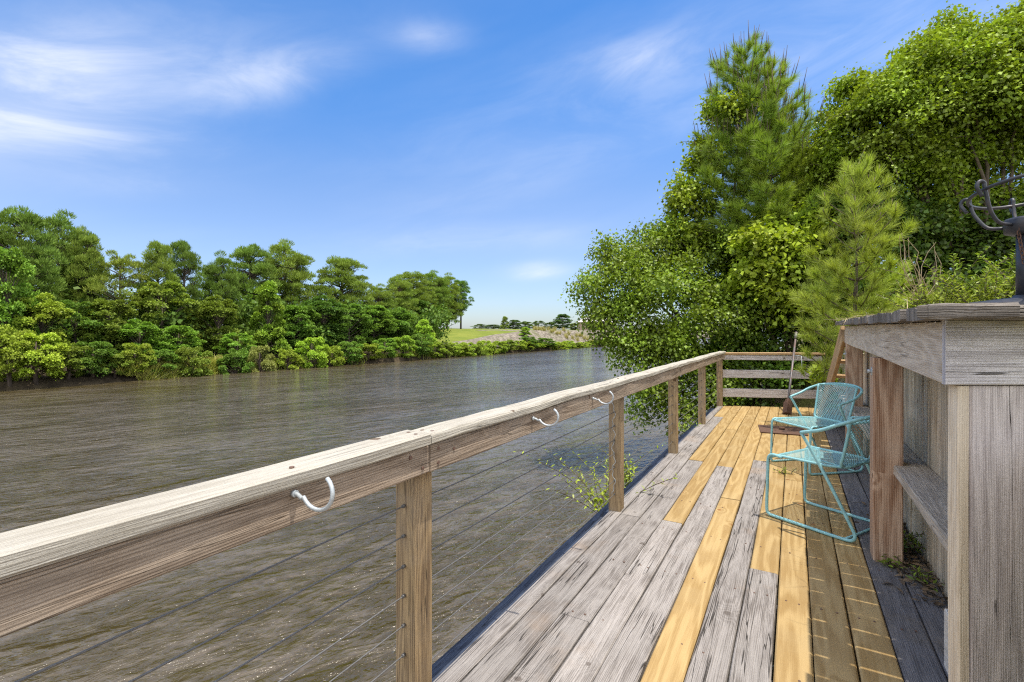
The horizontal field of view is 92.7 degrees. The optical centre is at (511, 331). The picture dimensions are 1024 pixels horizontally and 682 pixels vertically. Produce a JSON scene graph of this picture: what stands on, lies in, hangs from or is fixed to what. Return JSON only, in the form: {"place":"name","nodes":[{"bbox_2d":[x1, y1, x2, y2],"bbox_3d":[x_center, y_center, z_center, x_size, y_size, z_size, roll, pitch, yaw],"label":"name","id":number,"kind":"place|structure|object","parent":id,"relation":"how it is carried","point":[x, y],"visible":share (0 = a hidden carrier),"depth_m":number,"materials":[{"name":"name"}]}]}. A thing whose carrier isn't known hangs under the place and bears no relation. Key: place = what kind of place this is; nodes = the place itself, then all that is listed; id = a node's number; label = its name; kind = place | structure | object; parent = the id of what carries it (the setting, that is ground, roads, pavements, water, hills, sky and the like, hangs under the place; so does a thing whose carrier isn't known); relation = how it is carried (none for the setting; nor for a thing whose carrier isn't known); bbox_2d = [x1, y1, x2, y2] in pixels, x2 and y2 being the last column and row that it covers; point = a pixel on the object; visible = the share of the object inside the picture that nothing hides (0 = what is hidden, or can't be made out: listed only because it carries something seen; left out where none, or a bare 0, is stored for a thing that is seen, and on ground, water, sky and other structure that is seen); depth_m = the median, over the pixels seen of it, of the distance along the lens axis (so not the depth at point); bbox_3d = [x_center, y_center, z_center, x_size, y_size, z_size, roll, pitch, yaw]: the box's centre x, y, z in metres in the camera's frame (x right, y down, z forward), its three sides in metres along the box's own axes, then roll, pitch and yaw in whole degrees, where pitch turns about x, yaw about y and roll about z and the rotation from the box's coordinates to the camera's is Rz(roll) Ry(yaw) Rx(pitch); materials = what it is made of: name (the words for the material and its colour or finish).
{"place":"outdoors","nodes":[
{"label":"outdoors","id":0,"kind":"place"},
{"bbox_2d":[0,338,859,681],"bbox_3d":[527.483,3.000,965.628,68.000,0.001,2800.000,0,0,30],"label":"water","id":1,"kind":"structure","parent":0,"point":[68,450],"depth_m":8.95,"materials":[{"name":"liquid"}]},
{"bbox_2d":[0,328,864,416],"bbox_3d":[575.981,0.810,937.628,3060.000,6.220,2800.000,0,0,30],"label":"ground","id":2,"kind":"structure","parent":0,"point":[473,336],"depth_m":45.27,"materials":[{"name":"plant"}]},
{"bbox_2d":[0,245,44,347],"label":"broadleaf tree","id":3,"kind":"object","parent":2,"relation":"on","point":[15,263],"visible":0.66,"depth_m":28.21,"materials":[{"name":"plant"}]},
{"bbox_2d":[0,324,44,386],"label":"bush","id":4,"kind":"object","parent":2,"relation":"on","point":[15,349],"visible":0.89,"depth_m":25.26,"materials":[{"name":"plant"}]},
{"bbox_2d":[0,204,68,331],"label":"pine tree","id":5,"kind":"object","parent":2,"relation":"on","point":[28,224],"visible":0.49,"depth_m":31.90,"materials":[{"name":"green plant"}]},
{"bbox_2d":[0,332,70,384],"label":"bush","id":6,"kind":"object","parent":2,"relation":"on","point":[49,358],"visible":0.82,"depth_m":26.18,"materials":[{"name":"plant"}]},
{"bbox_2d":[5,292,75,362],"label":"broadleaf tree","id":7,"kind":"object","parent":2,"relation":"on","point":[40,315],"visible":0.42,"depth_m":29.15,"materials":[{"name":"plant"}]},
{"bbox_2d":[14,209,108,325],"bbox_3d":[-33.268,-3.508,36.263,5.776,11.694,5.527,0,0,-43],"label":"pine tree","id":8,"kind":"object","parent":2,"relation":"on","point":[63,226],"visible":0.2,"depth_m":35.56,"materials":[{"name":"green plant"}]},
{"bbox_2d":[39,342,95,379],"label":"bush","id":9,"kind":"object","parent":2,"relation":"on","point":[76,350],"visible":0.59,"depth_m":27.30,"materials":[{"name":"plant"}]},
{"bbox_2d":[37,299,113,355],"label":"broadleaf tree","id":10,"kind":"object","parent":2,"relation":"on","point":[85,320],"visible":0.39,"depth_m":31.04,"materials":[{"name":"plant"}]},
{"bbox_2d":[59,225,117,341],"bbox_3d":[-31.268,-2.746,35.948,3.695,10.234,3.535,0,0,-6],"label":"pine tree","id":11,"kind":"object","parent":2,"relation":"on","point":[87,269],"visible":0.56,"depth_m":35.34,"materials":[{"name":"green plant"}]},
{"bbox_2d":[67,340,121,377],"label":"bush","id":12,"kind":"object","parent":2,"relation":"on","point":[92,363],"visible":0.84,"depth_m":28.20,"materials":[{"name":"green plant"}]},
{"bbox_2d":[73,298,137,356],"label":"broadleaf tree","id":13,"kind":"object","parent":2,"relation":"on","point":[108,308],"visible":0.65,"depth_m":31.89,"materials":[{"name":"plant"}]},
{"bbox_2d":[98,352,135,377],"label":"bush","id":14,"kind":"object","parent":2,"relation":"on","point":[114,360],"visible":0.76,"depth_m":29.13,"materials":[{"name":"plant"}]},
{"bbox_2d":[81,249,157,343],"bbox_3d":[-28.971,-1.922,35.893,3.745,8.258,3.998,0,0,7],"label":"pine tree","id":15,"kind":"object","parent":2,"relation":"on","point":[117,262],"visible":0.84,"depth_m":35.63,"materials":[{"name":"green plant"}]},
{"bbox_2d":[116,342,156,374],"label":"bush","id":16,"kind":"object","parent":2,"relation":"on","point":[136,351],"visible":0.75,"depth_m":30.13,"materials":[{"name":"green plant"}]},
{"bbox_2d":[112,318,169,357],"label":"broadleaf tree","id":17,"kind":"object","parent":2,"relation":"on","point":[144,326],"visible":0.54,"depth_m":33.05,"materials":[{"name":"plant"}]},
{"bbox_2d":[133,238,180,320],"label":"pine tree","id":18,"kind":"object","parent":2,"relation":"on","point":[154,266],"visible":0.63,"depth_m":37.52,"materials":[{"name":"green plant"}]},
{"bbox_2d":[116,280,204,352],"bbox_3d":[-26.621,-0.851,37.019,4.915,6.310,4.802,0,0,-2],"label":"broadleaf tree","id":19,"kind":"object","parent":2,"relation":"on","point":[150,289],"visible":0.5,"depth_m":36.42,"materials":[{"name":"plant"}]},
{"bbox_2d":[144,348,183,373],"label":"bush","id":20,"kind":"object","parent":2,"relation":"on","point":[165,354],"visible":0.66,"depth_m":31.49,"materials":[{"name":"plant"}]},
{"bbox_2d":[113,354,232,379],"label":"reeds","id":21,"kind":"object","parent":2,"relation":"on","point":[147,374],"visible":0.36,"depth_m":31.53,"materials":[{"name":"green plant"}]},
{"bbox_2d":[151,325,206,357],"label":"broadleaf tree","id":22,"kind":"object","parent":2,"relation":"on","point":[174,330],"visible":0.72,"depth_m":34.61,"materials":[{"name":"plant"}]},
{"bbox_2d":[162,239,206,314],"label":"pine tree","id":23,"kind":"object","parent":2,"relation":"on","point":[185,254],"visible":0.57,"depth_m":40.36,"materials":[{"name":"green plant"}]},
{"bbox_2d":[171,346,213,376],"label":"bush","id":24,"kind":"object","parent":2,"relation":"on","point":[184,353],"visible":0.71,"depth_m":32.82,"materials":[{"name":"green plant"}]},
{"bbox_2d":[184,294,243,355],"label":"broadleaf tree","id":25,"kind":"object","parent":2,"relation":"on","point":[210,306],"visible":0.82,"depth_m":38.98,"materials":[{"name":"plant"}]},
{"bbox_2d":[190,251,246,350],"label":"pine tree","id":26,"kind":"object","parent":2,"relation":"on","point":[217,273],"visible":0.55,"depth_m":42.63,"materials":[{"name":"green plant"}]},
{"bbox_2d":[0,284,456,352],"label":"woodland undergrowth","id":27,"kind":"object","parent":2,"relation":"on","point":[172,315],"visible":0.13,"depth_m":45.63,"materials":[{"name":"plant"}]},
{"bbox_2d":[214,348,254,373],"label":"bush","id":28,"kind":"object","parent":2,"relation":"on","point":[240,355],"visible":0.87,"depth_m":35.32,"materials":[{"name":"green plant"}]},
{"bbox_2d":[212,332,256,361],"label":"broadleaf tree","id":29,"kind":"object","parent":2,"relation":"on","point":[232,342],"visible":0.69,"depth_m":38.20,"materials":[{"name":"plant"}]},
{"bbox_2d":[221,243,287,344],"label":"pine tree","id":30,"kind":"object","parent":2,"relation":"on","point":[247,255],"visible":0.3,"depth_m":47.91,"materials":[{"name":"green plant"}]},
{"bbox_2d":[245,344,276,371],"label":"bush","id":31,"kind":"object","parent":2,"relation":"on","point":[257,353],"visible":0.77,"depth_m":37.25,"materials":[{"name":"green plant"}]},
{"bbox_2d":[243,280,291,353],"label":"broadleaf tree","id":32,"kind":"object","parent":2,"relation":"on","point":[267,293],"visible":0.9,"depth_m":41.97,"materials":[{"name":"plant"}]},
{"bbox_2d":[247,238,318,304],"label":"pine tree","id":33,"kind":"object","parent":2,"relation":"on","point":[293,270],"visible":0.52,"depth_m":52.23,"materials":[{"name":"green plant"}]},
{"bbox_2d":[274,348,304,369],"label":"bush","id":34,"kind":"object","parent":2,"relation":"on","point":[287,355],"visible":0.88,"depth_m":39.10,"materials":[{"name":"green plant"}]},
{"bbox_2d":[278,305,322,353],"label":"broadleaf tree","id":35,"kind":"object","parent":2,"relation":"on","point":[292,313],"visible":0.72,"depth_m":44.67,"materials":[{"name":"plant"}]},
{"bbox_2d":[294,336,330,367],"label":"bush","id":36,"kind":"object","parent":2,"relation":"on","point":[321,354],"visible":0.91,"depth_m":41.17,"materials":[{"name":"green plant"}]},
{"bbox_2d":[300,294,348,350],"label":"broadleaf tree","id":37,"kind":"object","parent":2,"relation":"on","point":[317,304],"visible":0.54,"depth_m":48.34,"materials":[{"name":"plant"}]},
{"bbox_2d":[316,346,345,366],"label":"bush","id":38,"kind":"object","parent":2,"relation":"on","point":[335,352],"visible":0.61,"depth_m":42.79,"materials":[{"name":"green plant"}]},
{"bbox_2d":[302,255,374,345],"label":"pine tree","id":39,"kind":"object","parent":2,"relation":"on","point":[352,287],"visible":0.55,"depth_m":54.72,"materials":[{"name":"green plant"}]},
{"bbox_2d":[325,303,373,346],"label":"broadleaf tree","id":40,"kind":"object","parent":2,"relation":"on","point":[341,315],"visible":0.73,"depth_m":50.63,"materials":[{"name":"plant"}]},
{"bbox_2d":[337,341,363,364],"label":"bush","id":41,"kind":"object","parent":2,"relation":"on","point":[347,347],"visible":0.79,"depth_m":44.50,"materials":[{"name":"green plant"}]},
{"bbox_2d":[356,343,384,360],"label":"bush","id":42,"kind":"object","parent":2,"relation":"on","point":[368,348],"visible":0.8,"depth_m":46.66,"materials":[{"name":"green plant"}]},
{"bbox_2d":[352,305,398,345],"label":"broadleaf tree","id":43,"kind":"object","parent":2,"relation":"on","point":[386,324],"visible":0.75,"depth_m":53.35,"materials":[{"name":"plant"}]},
{"bbox_2d":[365,283,398,335],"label":"pine tree","id":44,"kind":"object","parent":2,"relation":"on","point":[380,297],"visible":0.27,"depth_m":63.24,"materials":[{"name":"green plant"}]},
{"bbox_2d":[372,337,397,356],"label":"bush","id":45,"kind":"object","parent":2,"relation":"on","point":[389,341],"visible":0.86,"depth_m":48.38,"materials":[{"name":"green plant"}]},
{"bbox_2d":[378,307,417,342],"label":"broadleaf tree","id":46,"kind":"object","parent":2,"relation":"on","point":[403,316],"visible":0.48,"depth_m":57.35,"materials":[{"name":"plant"}]},
{"bbox_2d":[382,273,420,324],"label":"pine tree","id":47,"kind":"object","parent":2,"relation":"on","point":[400,290],"visible":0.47,"depth_m":85.97,"materials":[{"name":"green plant"}]},
{"bbox_2d":[386,335,418,357],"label":"bush","id":48,"kind":"object","parent":2,"relation":"on","point":[402,344],"visible":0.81,"depth_m":50.54,"materials":[{"name":"green plant"}]},
{"bbox_2d":[400,271,437,322],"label":"pine tree","id":49,"kind":"object","parent":2,"relation":"on","point":[420,287],"visible":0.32,"depth_m":95.28,"materials":[{"name":"green plant"}]},
{"bbox_2d":[407,333,432,358],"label":"bush","id":50,"kind":"object","parent":2,"relation":"on","point":[421,349],"visible":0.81,"depth_m":52.98,"materials":[{"name":"green plant"}]},
{"bbox_2d":[410,297,432,328],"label":"broadleaf tree","id":51,"kind":"object","parent":2,"relation":"on","point":[422,304],"visible":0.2,"depth_m":91.29,"materials":[{"name":"plant"}]},
{"bbox_2d":[414,319,436,349],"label":"bush","id":52,"kind":"object","parent":2,"relation":"on","point":[424,327],"visible":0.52,"depth_m":57.62,"materials":[{"name":"green plant"}]},
{"bbox_2d":[237,340,636,370],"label":"shore grass","id":53,"kind":"structure","parent":2,"relation":"on","point":[414,353],"depth_m":49.35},
{"bbox_2d":[420,269,454,322],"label":"pine tree","id":54,"kind":"object","parent":2,"relation":"on","point":[440,290],"visible":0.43,"depth_m":100.40,"materials":[{"name":"green plant"}]},
{"bbox_2d":[428,342,447,357],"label":"bush","id":55,"kind":"object","parent":2,"relation":"on","point":[434,346],"visible":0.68,"depth_m":55.25,"materials":[{"name":"green plant"}]},
{"bbox_2d":[434,341,453,357],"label":"bush","id":56,"kind":"object","parent":2,"relation":"on","point":[446,345],"visible":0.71,"depth_m":56.25,"materials":[{"name":"green plant"}]},
{"bbox_2d":[440,272,464,328],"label":"pine tree","id":57,"kind":"object","parent":2,"relation":"on","point":[456,313],"visible":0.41,"depth_m":106.33,"materials":[{"name":"green plant"}]},
{"bbox_2d":[448,342,461,356],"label":"bush","id":58,"kind":"object","parent":2,"relation":"on","point":[456,351],"visible":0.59,"depth_m":58.12,"materials":[{"name":"green plant"}]},
{"bbox_2d":[453,279,474,328],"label":"pine tree","id":59,"kind":"object","parent":2,"relation":"on","point":[463,289],"visible":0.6,"depth_m":109.39,"materials":[{"name":"green plant"}]},
{"bbox_2d":[459,342,477,355],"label":"bush","id":60,"kind":"object","parent":2,"relation":"on","point":[470,349],"visible":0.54,"depth_m":60.37,"materials":[{"name":"green plant"}]},
{"bbox_2d":[477,340,493,354],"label":"bush","id":61,"kind":"object","parent":2,"relation":"on","point":[488,343],"visible":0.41,"depth_m":64.07,"materials":[{"name":"green plant"}]},
{"bbox_2d":[495,341,509,352],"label":"bush","id":62,"kind":"object","parent":2,"relation":"on","point":[503,348],"visible":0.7,"depth_m":67.43,"materials":[{"name":"green plant"}]},
{"bbox_2d":[516,336,538,349],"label":"bush","id":63,"kind":"object","parent":2,"relation":"on","point":[532,339],"visible":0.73,"depth_m":75.05,"materials":[{"name":"green plant"}]},
{"bbox_2d":[552,314,572,328],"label":"broadleaf tree","id":64,"kind":"object","parent":2,"relation":"on","point":[559,319],"visible":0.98,"depth_m":159.17,"materials":[{"name":"plant"}]},
{"bbox_2d":[514,445,677,512],"bbox_3d":[0.773,1.333,4.476,1.348,0.629,0.993,0,0,14],"label":"riverside weed","id":65,"kind":"object","parent":2,"relation":"on","point":[597,500],"visible":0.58,"depth_m":4.25,"materials":[{"name":"green plant"}]},
{"bbox_2d":[558,211,787,435],"bbox_3d":[3.832,-0.182,11.266,5.292,5.886,4.039,0,0,-32],"label":"vine covered shrub","id":66,"kind":"object","parent":2,"relation":"on","point":[672,337],"visible":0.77,"depth_m":10.57,"materials":[{"name":"green plant"}]},
{"bbox_2d":[432,405,947,681],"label":"deck","id":67,"kind":"structure","parent":2,"relation":"on","point":[653,583],"depth_m":2.49,"materials":[{"name":"grey wood"}]},
{"bbox_2d":[0,351,725,681],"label":"cable railing","id":68,"kind":"object","parent":67,"relation":"attached to","point":[53,568],"visible":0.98,"depth_m":1.26,"materials":[{"name":"brown wood"}]},
{"bbox_2d":[678,402,708,433],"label":"riverside weed","id":69,"kind":"object","parent":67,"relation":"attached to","point":[682,427],"visible":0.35,"depth_m":7.55,"materials":[{"name":"green plant"}]},
{"bbox_2d":[723,352,824,407],"bbox_3d":[4.577,1.041,8.636,1.727,1.358,0.165,0,0,9],"label":"board railing","id":70,"kind":"object","parent":67,"relation":"attached to","point":[766,393],"visible":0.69,"depth_m":8.59,"materials":[{"name":"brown wood"}]},
{"bbox_2d":[758,425,807,435],"bbox_3d":[3.605,1.294,6.519,0.540,0.048,0.541,0,0,24],"label":"metal plate","id":71,"kind":"object","parent":67,"relation":"on","point":[786,430],"visible":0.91,"depth_m":6.47,"materials":[{"name":"metal"}]},
{"bbox_2d":[782,332,801,415],"bbox_3d":[4.705,0.672,8.141,0.166,1.355,1.020,0,0,41],"label":"shovel","id":72,"kind":"object","parent":67,"relation":"on","point":[787,405],"visible":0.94,"depth_m":8.00,"materials":[{"name":"metal"}]},
{"bbox_2d":[770,382,863,475],"bbox_3d":[2.994,0.913,4.774,0.670,0.811,0.633,0,0,-12],"label":"patio chair","id":73,"kind":"object","parent":67,"relation":"on","point":[855,388],"visible":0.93,"depth_m":4.85,"materials":[{"name":"teal paint"}]},
{"bbox_2d":[765,416,869,541],"bbox_3d":[2.209,0.913,3.358,0.633,0.811,0.670,0,0,-30],"label":"patio chair","id":74,"kind":"object","parent":67,"relation":"on","point":[857,420],"visible":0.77,"depth_m":3.21,"materials":[{"name":"teal paint"}]},
{"bbox_2d":[818,326,844,423],"bbox_3d":[4.195,0.638,6.149,0.360,1.410,2.090,0,0,26],"label":"stair","id":75,"kind":"object","parent":67,"relation":"on","point":[836,362],"visible":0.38,"depth_m":5.90,"materials":[{"name":"brown wood"}]},
{"bbox_2d":[878,554,902,568],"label":"wall weed","id":76,"kind":"object","parent":67,"relation":"on","point":[888,562],"depth_m":2.73,"materials":[{"name":"green plant"}]},
{"bbox_2d":[866,519,924,554],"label":"wall weed","id":77,"kind":"object","parent":67,"relation":"on","point":[913,539],"depth_m":2.89,"materials":[{"name":"green plant"}]},
{"bbox_2d":[861,501,947,609],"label":"leaf litter","id":78,"kind":"object","parent":67,"relation":"on","point":[914,562],"visible":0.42,"depth_m":2.62,"materials":[{"name":"plant"}]},
{"bbox_2d":[903,564,944,591],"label":"wall weed","id":79,"kind":"object","parent":67,"relation":"on","point":[918,569],"depth_m":2.56,"materials":[{"name":"green plant"}]},
{"bbox_2d":[663,23,839,388],"bbox_3d":[6.198,-2.924,11.979,4.677,8.928,4.189,0,0,30],"label":"pine tree","id":80,"kind":"object","parent":2,"relation":"on","point":[721,65],"visible":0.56,"depth_m":11.29,"materials":[{"name":"green plant"}]},
{"bbox_2d":[654,82,760,400],"bbox_3d":[4.782,-1.984,12.098,2.932,8.369,2.252,0,0,8],"label":"climbing vine","id":81,"kind":"object","parent":80,"relation":"attached to","point":[688,191],"visible":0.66,"depth_m":11.72,"materials":[{"name":"green plant"}]},
{"bbox_2d":[711,51,833,362],"bbox_3d":[6.181,-2.613,11.456,3.092,8.170,2.554,0,0,30],"label":"pine tree","id":82,"kind":"object","parent":2,"relation":"on","point":[800,154],"visible":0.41,"depth_m":11.11,"materials":[{"name":"green plant"}]},
{"bbox_2d":[685,253,865,407],"bbox_3d":[6.178,-0.070,11.156,4.344,4.430,4.006,0,0,30],"label":"bramble thicket","id":83,"kind":"object","parent":2,"relation":"on","point":[766,345],"visible":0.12,"depth_m":10.45,"materials":[{"name":"green plant"}]},
{"bbox_2d":[712,142,891,368],"bbox_3d":[6.541,-1.402,10.835,4.164,6.004,2.561,0,0,-12],"label":"wild grape vine","id":84,"kind":"object","parent":2,"relation":"on","point":[763,268],"visible":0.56,"depth_m":10.13,"materials":[{"name":"green plant"}]},
{"bbox_2d":[796,291,847,390],"bbox_3d":[4.893,0.230,7.600,0.892,1.817,1.114,0,0,10],"label":"vine","id":85,"kind":"object","parent":2,"relation":"on","point":[825,366],"visible":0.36,"depth_m":7.58,"materials":[{"name":"green plant"}]},
{"bbox_2d":[803,362,828,384],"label":"vine sprig","id":86,"kind":"object","parent":85,"relation":"hanging from","point":[813,380],"visible":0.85,"depth_m":7.36,"materials":[{"name":"green plant"}]},
{"bbox_2d":[773,65,886,342],"bbox_3d":[7.981,-2.254,12.167,2.282,7.699,3.656,0,0,-45],"label":"willow leaved tree","id":87,"kind":"object","parent":2,"relation":"on","point":[816,126],"visible":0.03,"depth_m":12.37,"materials":[{"name":"green plant"}]},
{"bbox_2d":[786,149,921,345],"bbox_3d":[4.589,-0.964,6.646,1.542,2.896,1.773,0,0,30],"label":"pine tree","id":88,"kind":"object","parent":2,"relation":"on","point":[838,285],"visible":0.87,"depth_m":6.51,"materials":[{"name":"green plant"}]},
{"bbox_2d":[833,348,947,602],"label":"retaining wall","id":89,"kind":"structure","parent":2,"relation":"on","point":[921,474],"depth_m":2.71,"materials":[{"name":"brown wood"}]},
{"bbox_2d":[790,0,1023,275],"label":"vine covered tree","id":90,"kind":"object","parent":2,"relation":"on","point":[942,130],"visible":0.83,"depth_m":9.24,"materials":[{"name":"green plant"}]},
{"bbox_2d":[798,170,1023,336],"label":"laurel thicket","id":91,"kind":"object","parent":2,"relation":"on","point":[941,232],"visible":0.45,"depth_m":9.10,"materials":[{"name":"green plant"}]},
{"bbox_2d":[873,286,951,309],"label":"bank weed","id":92,"kind":"object","parent":2,"relation":"on","point":[891,298],"visible":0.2,"depth_m":5.74,"materials":[{"name":"green plant"}]},
{"bbox_2d":[896,233,940,302],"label":"dry stalks","id":93,"kind":"object","parent":2,"relation":"on","point":[919,275],"visible":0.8,"depth_m":5.49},
{"bbox_2d":[835,302,1023,681],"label":"raised platform","id":94,"kind":"structure","parent":2,"relation":"on","point":[971,355],"depth_m":1.42,"materials":[{"name":"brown wood"}]},
{"bbox_2d":[959,174,1023,304],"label":"fire basket stand","id":95,"kind":"object","parent":94,"relation":"on","point":[1014,226],"visible":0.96,"depth_m":2.05,"materials":[{"name":"black paint"}]},
{"bbox_2d":[887,277,992,308],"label":"bank weed","id":96,"kind":"object","parent":2,"relation":"on","point":[937,299],"visible":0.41,"depth_m":5.34,"materials":[{"name":"green plant"}]},
{"bbox_2d":[871,242,1014,302],"bbox_3d":[5.012,-0.621,5.487,1.611,0.679,0.811,0,0,30],"label":"bank weed","id":97,"kind":"object","parent":2,"relation":"on","point":[959,280],"visible":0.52,"depth_m":5.51,"materials":[{"name":"green plant"}]},
{"bbox_2d":[876,278,1014,312],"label":"bank grass","id":98,"kind":"structure","parent":2,"relation":"on","point":[934,296],"depth_m":5.66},
{"bbox_2d":[935,265,1014,302],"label":"bank weed","id":99,"kind":"object","parent":2,"relation":"on","point":[983,297],"visible":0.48,"depth_m":5.15,"materials":[{"name":"green plant"}]},
{"bbox_2d":[943,244,1014,297],"bbox_3d":[5.519,-0.633,5.435,1.053,0.728,1.104,0,0,-41],"label":"bank weed","id":100,"kind":"object","parent":2,"relation":"on","point":[1005,270],"visible":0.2,"depth_m":5.39,"materials":[{"name":"green plant"}]},
{"bbox_2d":[968,256,1014,297],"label":"bank weed","id":101,"kind":"object","parent":2,"relation":"on","point":[1008,282],"visible":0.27,"depth_m":5.18,"materials":[{"name":"green plant"}]},
{"bbox_2d":[0,0,1023,330],"label":"sky","id":102,"kind":"structure","parent":0,"point":[484,144],"materials":[{"name":"blue"}]},
{"bbox_2d":[593,443,639,486],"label":"riverside weed","id":103,"kind":"object","parent":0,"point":[629,476],"visible":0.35,"depth_m":4.99,"materials":[{"name":"green plant"}]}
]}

